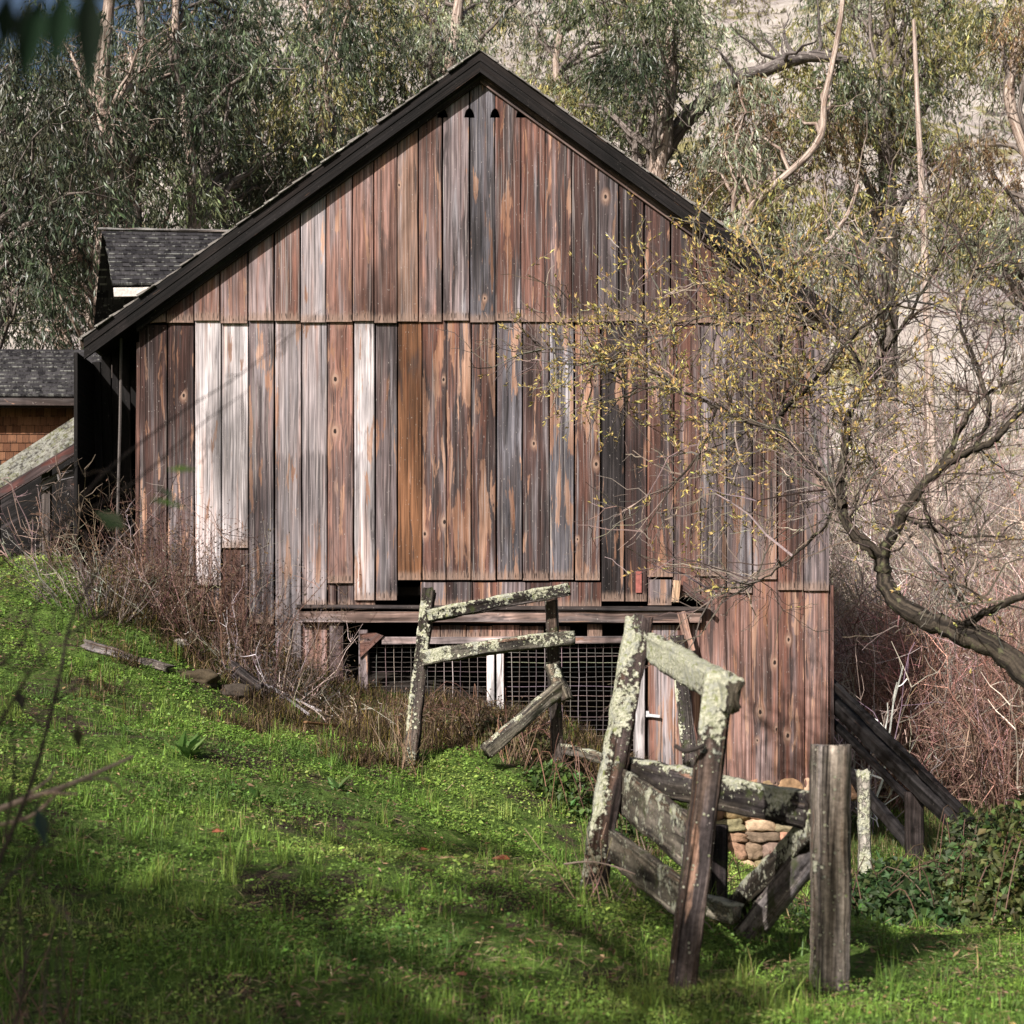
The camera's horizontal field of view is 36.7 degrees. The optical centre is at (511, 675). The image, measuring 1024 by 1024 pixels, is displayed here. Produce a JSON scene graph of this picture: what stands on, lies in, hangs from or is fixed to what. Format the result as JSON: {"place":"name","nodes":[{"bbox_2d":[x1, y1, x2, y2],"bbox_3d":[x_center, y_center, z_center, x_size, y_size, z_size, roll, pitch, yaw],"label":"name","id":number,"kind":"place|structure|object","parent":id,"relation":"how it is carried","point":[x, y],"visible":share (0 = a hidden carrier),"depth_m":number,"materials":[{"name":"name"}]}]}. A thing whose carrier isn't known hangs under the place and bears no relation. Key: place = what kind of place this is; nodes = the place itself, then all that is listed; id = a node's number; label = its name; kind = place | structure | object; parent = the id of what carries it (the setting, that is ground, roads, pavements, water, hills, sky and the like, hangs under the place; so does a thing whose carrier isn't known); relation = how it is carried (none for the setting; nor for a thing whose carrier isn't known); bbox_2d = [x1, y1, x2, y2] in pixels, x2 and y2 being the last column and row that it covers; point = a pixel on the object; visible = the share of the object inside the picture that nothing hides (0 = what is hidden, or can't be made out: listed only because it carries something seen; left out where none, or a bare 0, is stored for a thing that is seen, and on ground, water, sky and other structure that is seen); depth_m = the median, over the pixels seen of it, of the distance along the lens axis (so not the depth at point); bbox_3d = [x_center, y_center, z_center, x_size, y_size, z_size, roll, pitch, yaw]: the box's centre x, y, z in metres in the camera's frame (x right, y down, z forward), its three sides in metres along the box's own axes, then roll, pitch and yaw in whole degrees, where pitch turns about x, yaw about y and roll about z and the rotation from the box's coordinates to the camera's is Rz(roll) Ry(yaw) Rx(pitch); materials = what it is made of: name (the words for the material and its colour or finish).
{"place":"outdoors","nodes":[
{"label":"outdoors","id":0,"kind":"place"},
{"bbox_2d":[0,0,249,96],"label":"sky","id":1,"kind":"structure","parent":0,"point":[17,4],"materials":[{"name":"white"}]},
{"bbox_2d":[0,549,1023,1023],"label":"ground","id":2,"kind":"structure","parent":0,"point":[104,743],"depth_m":9.13,"materials":[{"name":"green plant"}]},
{"bbox_2d":[0,418,73,558],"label":"shed","id":3,"kind":"structure","parent":2,"relation":"on","point":[28,468],"depth_m":21.24,"materials":[{"name":"wood"}]},
{"bbox_2d":[0,349,100,464],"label":"house","id":4,"kind":"structure","parent":2,"relation":"on","point":[36,395],"depth_m":24.48,"materials":[{"name":"grey"}]},
{"bbox_2d":[0,0,128,96],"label":"leaves","id":5,"kind":"object","parent":2,"relation":"on","point":[35,25],"visible":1,"depth_m":1.60,"materials":[{"name":"green plant"}]},
{"bbox_2d":[0,777,133,826],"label":"fallen branch","id":6,"kind":"object","parent":2,"relation":"on","point":[41,808],"visible":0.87,"depth_m":4.75,"materials":[{"name":"brown wood"}]},
{"bbox_2d":[0,755,133,811],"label":"fallen branch","id":7,"kind":"object","parent":6,"relation":"on","point":[16,802],"visible":0.88,"depth_m":4.76,"materials":[{"name":"brown wood"}]},
{"bbox_2d":[0,926,156,1023],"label":"dry stalks","id":8,"kind":"object","parent":2,"relation":"on","point":[40,1012],"visible":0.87,"depth_m":6.60,"materials":[{"name":"brown plant"}]},
{"bbox_2d":[0,33,170,349],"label":"eucalyptus tree","id":9,"kind":"object","parent":2,"relation":"on","point":[26,198],"visible":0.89,"depth_m":26.53,"materials":[{"name":"green plant"}]},
{"bbox_2d":[0,452,193,569],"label":"weed stalks","id":10,"kind":"object","parent":2,"relation":"on","point":[32,538],"visible":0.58,"depth_m":18.01,"materials":[{"name":"brown plant"}]},
{"bbox_2d":[0,526,195,624],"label":"dry shrub","id":11,"kind":"object","parent":2,"relation":"on","point":[95,588],"visible":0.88,"depth_m":16.88,"materials":[{"name":"brown plant"}]},
{"bbox_2d":[117,723,133,734],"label":"dock weed","id":12,"kind":"object","parent":2,"relation":"on","point":[126,729],"visible":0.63,"depth_m":12.95,"materials":[{"name":"green plant"}]},
{"bbox_2d":[80,639,177,672],"bbox_3d":[-3.980,-0.201,16.052,0.984,0.367,0.157,0,0,-7],"label":"log","id":13,"kind":"object","parent":2,"relation":"on","point":[157,664],"visible":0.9,"depth_m":16.00,"materials":[{"name":"grey wood"}]},
{"bbox_2d":[0,0,270,349],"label":"eucalyptus tree","id":14,"kind":"object","parent":2,"relation":"on","point":[119,93],"visible":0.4,"depth_m":29.19,"materials":[{"name":"green plant"}]},
{"bbox_2d":[0,487,281,629],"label":"dry shrub","id":15,"kind":"object","parent":2,"relation":"on","point":[160,584],"visible":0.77,"depth_m":17.34,"materials":[{"name":"brown plant"}]},
{"bbox_2d":[0,0,284,349],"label":"eucalyptus tree","id":16,"kind":"object","parent":2,"relation":"on","point":[122,6],"visible":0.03,"depth_m":42.05,"materials":[{"name":"green plant"}]},
{"bbox_2d":[38,0,278,231],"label":"eucalyptus tree","id":17,"kind":"object","parent":2,"relation":"on","point":[129,60],"visible":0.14,"depth_m":33.35,"materials":[{"name":"green plant"}]},
{"bbox_2d":[0,310,321,1023],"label":"sapling","id":18,"kind":"object","parent":2,"relation":"on","point":[110,520],"visible":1,"depth_m":3.89,"materials":[{"name":"brown plant"}]},
{"bbox_2d":[174,638,189,647],"bbox_3d":[-3.607,-0.348,16.901,0.184,0.128,0.166,0,0,0],"label":"stone","id":19,"kind":"object","parent":2,"relation":"on","point":[181,641],"visible":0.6,"depth_m":16.83,"materials":[{"name":"grey stone"}]},
{"bbox_2d":[94,228,275,580],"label":"outbuilding","id":20,"kind":"structure","parent":2,"relation":"on","point":[132,264],"depth_m":23.24,"materials":[{"name":"grey"}]},
{"bbox_2d":[165,730,206,758],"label":"dock weed","id":21,"kind":"object","parent":2,"relation":"on","point":[187,748],"visible":0.99,"depth_m":12.53,"materials":[{"name":"green plant"}]},
{"bbox_2d":[180,669,220,688],"bbox_3d":[-3.269,0.056,16.220,0.442,0.261,0.408,0,0,0],"label":"stone","id":22,"kind":"object","parent":2,"relation":"on","point":[210,678],"visible":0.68,"depth_m":16.06,"materials":[{"name":"stone"}]},
{"bbox_2d":[76,469,360,680],"bbox_3d":[-3.309,-1.111,17.231,2.935,2.476,2.213,0,0,-23],"label":"dry shrub","id":23,"kind":"object","parent":2,"relation":"on","point":[194,605],"visible":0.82,"depth_m":17.11,"materials":[{"name":"brown plant"}]},
{"bbox_2d":[212,828,224,831],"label":"fallen leaf","id":24,"kind":"object","parent":2,"relation":"on","point":[216,830],"visible":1,"depth_m":10.01,"materials":[{"name":"orange plant"}]},
{"bbox_2d":[75,0,376,232],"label":"eucalyptus tree","id":25,"kind":"object","parent":2,"relation":"on","point":[195,218],"visible":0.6,"depth_m":31.29,"materials":[{"name":"green plant"}]},
{"bbox_2d":[219,683,256,700],"bbox_3d":[-2.901,0.199,16.300,0.422,0.246,0.368,0,0,0],"label":"stone","id":26,"kind":"object","parent":2,"relation":"on","point":[230,688],"visible":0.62,"depth_m":16.18,"materials":[{"name":"grey stone"}]},
{"bbox_2d":[225,661,265,693],"bbox_3d":[-2.858,0.014,16.553,0.450,0.357,0.154,0,0,16],"label":"log","id":27,"kind":"object","parent":2,"relation":"on","point":[243,675],"visible":0.92,"depth_m":16.50,"materials":[{"name":"grey wood"}]},
{"bbox_2d":[243,785,266,800],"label":"dock weed","id":28,"kind":"object","parent":2,"relation":"on","point":[255,792],"visible":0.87,"depth_m":11.56,"materials":[{"name":"green plant"}]},
{"bbox_2d":[149,546,371,702],"bbox_3d":[-2.774,-0.587,16.965,2.436,1.925,1.726,0,0,-14],"label":"dry shrub","id":29,"kind":"object","parent":2,"relation":"on","point":[279,652],"visible":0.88,"depth_m":16.93,"materials":[{"name":"brown plant"}]},
{"bbox_2d":[180,625,373,711],"bbox_3d":[-2.555,-0.072,16.894,2.140,1.097,1.519,0,0,0],"label":"dry shrub","id":30,"kind":"object","parent":2,"relation":"on","point":[270,662],"visible":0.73,"depth_m":16.76,"materials":[{"name":"brown plant"}]},
{"bbox_2d":[276,690,308,713],"bbox_3d":[-2.350,0.291,16.599,0.586,0.274,0.029,0,0,44],"label":"stick","id":31,"kind":"object","parent":2,"relation":"on","point":[292,702],"visible":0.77,"depth_m":16.61,"materials":[{"name":"grey wood"}]},
{"bbox_2d":[267,683,321,711],"bbox_3d":[-2.382,0.232,16.750,0.752,0.333,0.034,0,0,24],"label":"stick","id":32,"kind":"object","parent":2,"relation":"on","point":[300,701],"visible":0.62,"depth_m":16.71,"materials":[{"name":"grey wood"}]},
{"bbox_2d":[182,0,426,227],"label":"eucalyptus tree","id":33,"kind":"object","parent":2,"relation":"on","point":[338,26],"visible":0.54,"depth_m":33.03,"materials":[{"name":"green plant"}]},
{"bbox_2d":[150,1,487,228],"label":"eucalyptus tree","id":34,"kind":"object","parent":2,"relation":"on","point":[311,98],"visible":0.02,"depth_m":44.74,"materials":[{"name":"green plant"}]},
{"bbox_2d":[303,721,337,726],"bbox_3d":[-1.933,0.487,15.600,0.034,0.074,0.488,0,0,35],"label":"stick","id":35,"kind":"object","parent":2,"relation":"on","point":[317,723],"visible":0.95,"depth_m":15.56,"materials":[{"name":"brown wood"}]},
{"bbox_2d":[311,887,338,899],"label":"dock weed","id":36,"kind":"object","parent":2,"relation":"on","point":[325,891],"visible":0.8,"depth_m":8.80,"materials":[{"name":"green plant"}]},
{"bbox_2d":[323,773,352,790],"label":"dock weed","id":37,"kind":"object","parent":2,"relation":"on","point":[332,783],"visible":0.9,"depth_m":12.83,"materials":[{"name":"green plant"}]},
{"bbox_2d":[273,678,469,732],"bbox_3d":[-1.478,0.395,16.336,2.076,0.747,1.493,0,0,0],"label":"dry shrub","id":38,"kind":"object","parent":2,"relation":"on","point":[359,713],"visible":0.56,"depth_m":16.14,"materials":[{"name":"brown plant"}]},
{"bbox_2d":[56,551,688,861],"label":"dead grass","id":39,"kind":"structure","parent":2,"relation":"on","point":[366,732],"depth_m":16.29,"materials":[{"name":"brown plant"}]},
{"bbox_2d":[371,700,440,775],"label":"dry stalks","id":40,"kind":"object","parent":2,"relation":"on","point":[404,749],"visible":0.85,"depth_m":14.26,"materials":[{"name":"brown plant"}]},
{"bbox_2d":[319,0,574,131],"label":"eucalyptus tree","id":41,"kind":"object","parent":2,"relation":"on","point":[452,28],"visible":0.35,"depth_m":35.45,"materials":[{"name":"green plant"}]},
{"bbox_2d":[380,681,513,739],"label":"bramble","id":42,"kind":"object","parent":2,"relation":"on","point":[466,712],"visible":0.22,"depth_m":16.14,"materials":[{"name":"brown plant"}]},
{"bbox_2d":[456,971,466,974],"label":"fallen leaf","id":43,"kind":"object","parent":2,"relation":"on","point":[461,973],"visible":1,"depth_m":7.51,"materials":[{"name":"brown plant"}]},
{"bbox_2d":[74,49,856,866],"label":"barn","id":44,"kind":"structure","parent":2,"relation":"on","point":[414,453],"depth_m":17.96,"materials":[{"name":"brown wood"}]},
{"bbox_2d":[646,625,682,764],"bbox_3d":[1.805,0.315,17.985,0.501,1.813,0.090,0,0,0],"label":"door","id":45,"kind":"structure","parent":44,"relation":"in","point":[662,713],"depth_m":18.00,"materials":[{"name":"brown wood"}]},
{"bbox_2d":[357,687,594,746],"bbox_3d":[-0.386,0.466,15.871,2.464,0.706,1.568,0,0,0],"label":"dry shrub","id":46,"kind":"object","parent":2,"relation":"on","point":[475,715],"visible":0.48,"depth_m":15.72,"materials":[{"name":"brown plant"}]},
{"bbox_2d":[492,854,508,859],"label":"fallen leaf","id":47,"kind":"object","parent":2,"relation":"on","point":[503,857],"visible":1,"depth_m":9.81,"materials":[{"name":"brown plant"}]},
{"bbox_2d":[402,582,601,766],"bbox_3d":[-0.075,0.142,14.841,2.034,2.100,0.772,0,0,-6],"label":"rail fence","id":48,"kind":"object","parent":2,"relation":"on","point":[556,692],"visible":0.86,"depth_m":14.82,"materials":[{"name":"grey wood"}]},
{"bbox_2d":[467,711,547,765],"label":"dry stalks","id":49,"kind":"object","parent":2,"relation":"on","point":[516,755],"visible":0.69,"depth_m":14.98,"materials":[{"name":"brown plant"}]},
{"bbox_2d":[499,970,523,988],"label":"dock weed","id":50,"kind":"object","parent":2,"relation":"on","point":[519,983],"visible":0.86,"depth_m":7.51,"materials":[{"name":"green plant"}]},
{"bbox_2d":[0,553,1023,1023],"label":"clover","id":51,"kind":"object","parent":2,"relation":"on","point":[864,925],"visible":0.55,"depth_m":9.10,"materials":[{"name":"green plant"}]},
{"bbox_2d":[0,558,1023,1023],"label":"leaf litter","id":52,"kind":"object","parent":2,"relation":"on","point":[198,936],"visible":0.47,"depth_m":8.31,"materials":[{"name":"brown plant"}]},
{"bbox_2d":[0,557,1023,1023],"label":"dead thatch","id":53,"kind":"object","parent":2,"relation":"on","point":[428,893],"visible":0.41,"depth_m":8.22,"materials":[{"name":"brown plant"}]},
{"bbox_2d":[461,688,594,777],"bbox_3d":[0.215,0.682,15.805,1.585,1.124,1.208,0,0,0],"label":"bramble","id":54,"kind":"object","parent":2,"relation":"on","point":[540,740],"visible":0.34,"depth_m":15.57,"materials":[{"name":"green plant"}]},
{"bbox_2d":[517,733,652,853],"bbox_3d":[0.699,1.110,14.616,1.335,1.141,1.320,0,0,0],"label":"bramble","id":55,"kind":"object","parent":2,"relation":"on","point":[576,780],"visible":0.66,"depth_m":14.42,"materials":[{"name":"green plant"}]},
{"bbox_2d":[524,824,664,906],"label":"dry stalks","id":56,"kind":"object","parent":2,"relation":"on","point":[632,886],"visible":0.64,"depth_m":9.30,"materials":[{"name":"brown plant"}]},
{"bbox_2d":[426,0,779,156],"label":"eucalyptus tree","id":57,"kind":"object","parent":2,"relation":"on","point":[571,62],"visible":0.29,"depth_m":43.02,"materials":[{"name":"green plant"}]},
{"bbox_2d":[525,0,749,585],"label":"eucalyptus tree","id":58,"kind":"object","parent":2,"relation":"on","point":[656,142],"visible":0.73,"depth_m":31.94,"materials":[{"name":"green plant"}]},
{"bbox_2d":[564,861,713,931],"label":"fallen branch","id":59,"kind":"object","parent":2,"relation":"on","point":[619,868],"visible":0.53,"depth_m":8.98,"materials":[{"name":"brown wood"}]},
{"bbox_2d":[670,635,695,808],"bbox_3d":[1.973,0.602,17.478,0.181,2.147,0.654,0,0,-16],"label":"leaning plank","id":60,"kind":"object","parent":2,"relation":"on","point":[685,716],"visible":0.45,"depth_m":17.48,"materials":[{"name":"grey wood"}]},
{"bbox_2d":[579,613,851,991],"bbox_3d":[1.066,0.762,8.728,1.107,2.310,2.352,0,0,-11],"label":"gate fence","id":61,"kind":"object","parent":2,"relation":"on","point":[641,795],"visible":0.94,"depth_m":8.32,"materials":[{"name":"grey wood"}]},
{"bbox_2d":[435,90,1023,720],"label":"willow tree","id":62,"kind":"object","parent":2,"relation":"on","point":[977,638],"visible":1,"depth_m":12.03,"materials":[{"name":"yellow plant"}]},
{"bbox_2d":[660,0,917,338],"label":"eucalyptus tree","id":63,"kind":"object","parent":2,"relation":"on","point":[755,170],"visible":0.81,"depth_m":30.91,"materials":[{"name":"green plant"}]},
{"bbox_2d":[645,0,851,168],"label":"dead branch","id":64,"kind":"object","parent":63,"relation":"attached to","point":[797,57],"visible":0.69,"depth_m":31.93,"materials":[{"name":"grey wood"}]},
{"bbox_2d":[727,850,862,921],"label":"bramble","id":65,"kind":"object","parent":2,"relation":"on","point":[797,904],"visible":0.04,"depth_m":10.91,"materials":[{"name":"green plant"}]},
{"bbox_2d":[570,304,1023,693],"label":"thicket","id":66,"kind":"object","parent":2,"relation":"on","point":[920,517],"visible":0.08,"depth_m":27.79,"materials":[{"name":"brown plant"}]},
{"bbox_2d":[784,111,883,268],"bbox_3d":[5.960,-7.658,29.292,1.927,5.326,1.585,0,0,24],"label":"bare sapling","id":67,"kind":"object","parent":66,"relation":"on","point":[844,220],"visible":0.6,"depth_m":28.94,"materials":[{"name":"beige plant"}]},
{"bbox_2d":[594,428,1023,749],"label":"thicket","id":68,"kind":"object","parent":2,"relation":"on","point":[911,577],"visible":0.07,"depth_m":25.20,"materials":[{"name":"brown plant"}]},
{"bbox_2d":[670,558,1023,814],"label":"thicket","id":69,"kind":"object","parent":2,"relation":"on","point":[900,801],"visible":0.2,"depth_m":20.75,"materials":[{"name":"brown plant"}]},
{"bbox_2d":[850,785,850,867],"bbox_3d":[2.492,1.449,11.500,0.066,1.344,0.066,0,0,0],"label":"dark stake","id":70,"kind":"object","parent":2,"relation":"on","point":[850,836],"visible":0.08,"depth_m":11.48,"materials":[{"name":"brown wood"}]},
{"bbox_2d":[700,316,1023,731],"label":"thicket","id":71,"kind":"object","parent":2,"relation":"on","point":[914,462],"visible":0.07,"depth_m":28.44,"materials":[{"name":"brown plant"}]},
{"bbox_2d":[856,769,871,875],"bbox_3d":[2.854,1.519,12.498,0.136,1.544,0.068,0,0,0],"label":"white stake","id":72,"kind":"object","parent":2,"relation":"on","point":[863,811],"visible":0.54,"depth_m":12.47,"materials":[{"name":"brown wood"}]},
{"bbox_2d":[804,605,973,836],"bbox_3d":[4.173,0.660,19.185,2.885,3.165,2.218,0,0,0],"label":"pale shrub","id":73,"kind":"object","parent":2,"relation":"on","point":[853,755],"visible":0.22,"depth_m":18.95,"materials":[{"name":"beige plant"}]},
{"bbox_2d":[766,0,1022,536],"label":"eucalyptus tree","id":74,"kind":"object","parent":2,"relation":"on","point":[889,65],"visible":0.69,"depth_m":34.85,"materials":[{"name":"green plant"}]},
{"bbox_2d":[875,131,957,254],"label":"dead branch","id":75,"kind":"object","parent":74,"relation":"attached to","point":[899,208],"visible":0.61,"depth_m":32.94,"materials":[{"name":"grey wood"}]},
{"bbox_2d":[828,677,974,861],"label":"collapsed ramp","id":76,"kind":"structure","parent":2,"relation":"on","point":[929,791],"depth_m":16.86,"materials":[{"name":"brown wood"}]},
{"bbox_2d":[791,840,1022,933],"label":"bramble","id":77,"kind":"object","parent":2,"relation":"on","point":[874,897],"visible":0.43,"depth_m":10.84,"materials":[{"name":"green plant"}]},
{"bbox_2d":[828,583,1023,817],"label":"thicket","id":78,"kind":"object","parent":2,"relation":"on","point":[1006,778],"visible":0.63,"depth_m":20.54,"materials":[{"name":"brown plant"}]},
{"bbox_2d":[828,547,1023,808],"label":"thicket","id":79,"kind":"object","parent":2,"relation":"on","point":[892,639],"visible":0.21,"depth_m":21.19,"materials":[{"name":"brown plant"}]},
{"bbox_2d":[828,466,1023,778],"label":"thicket","id":80,"kind":"object","parent":2,"relation":"on","point":[897,582],"visible":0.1,"depth_m":24.79,"materials":[{"name":"brown plant"}]},
{"bbox_2d":[828,365,1023,671],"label":"thicket","id":81,"kind":"object","parent":2,"relation":"on","point":[992,477],"visible":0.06,"depth_m":28.09,"materials":[{"name":"brown plant"}]},
{"bbox_2d":[829,259,1023,633],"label":"thicket","id":82,"kind":"object","parent":2,"relation":"on","point":[984,495],"visible":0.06,"depth_m":28.93,"materials":[{"name":"brown plant"}]},
{"bbox_2d":[912,19,944,668],"bbox_3d":[7.320,-5.164,27.000,0.652,12.618,0.229,0,0,0],"label":"dead sapling","id":83,"kind":"object","parent":2,"relation":"on","point":[919,161],"visible":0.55,"depth_m":26.95,"materials":[{"name":"brown plant"}]},
{"bbox_2d":[852,812,1023,927],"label":"bramble","id":84,"kind":"object","parent":2,"relation":"on","point":[935,874],"visible":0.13,"depth_m":12.11,"materials":[{"name":"green plant"}]},
{"bbox_2d":[859,448,1023,615],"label":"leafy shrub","id":85,"kind":"object","parent":2,"relation":"on","point":[899,479],"depth_m":29.19,"materials":[{"name":"green plant"}]},
{"bbox_2d":[898,0,1023,381],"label":"eucalyptus tree","id":86,"kind":"object","parent":2,"relation":"on","point":[1001,36],"visible":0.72,"depth_m":33.43,"materials":[{"name":"green plant"}]},
{"bbox_2d":[902,798,1023,932],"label":"bramble","id":87,"kind":"object","parent":2,"relation":"on","point":[1009,869],"visible":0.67,"depth_m":10.85,"materials":[{"name":"green plant"}]},
{"bbox_2d":[920,790,1023,874],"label":"bramble","id":88,"kind":"object","parent":2,"relation":"on","point":[948,839],"visible":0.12,"depth_m":14.47,"materials":[{"name":"green plant"}]},
{"bbox_2d":[0,0,1023,686],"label":"hillside","id":89,"kind":"structure","parent":0,"point":[976,126],"depth_m":105.15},
{"bbox_2d":[0,0,1023,557],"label":"hillside scrub","id":90,"kind":"object","parent":89,"relation":"on","point":[996,132],"visible":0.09,"depth_m":118.52,"materials":[{"name":"beige plant"}]},
{"bbox_2d":[693,146,914,366],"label":"eucalyptus tree","id":91,"kind":"object","parent":89,"relation":"on","point":[851,301],"visible":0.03,"depth_m":42.44,"materials":[{"name":"green plant"}]},
{"bbox_2d":[851,780,1018,888],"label":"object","id":92,"kind":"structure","parent":0,"point":[893,839],"depth_m":18.13,"materials":[{"name":"plant"}]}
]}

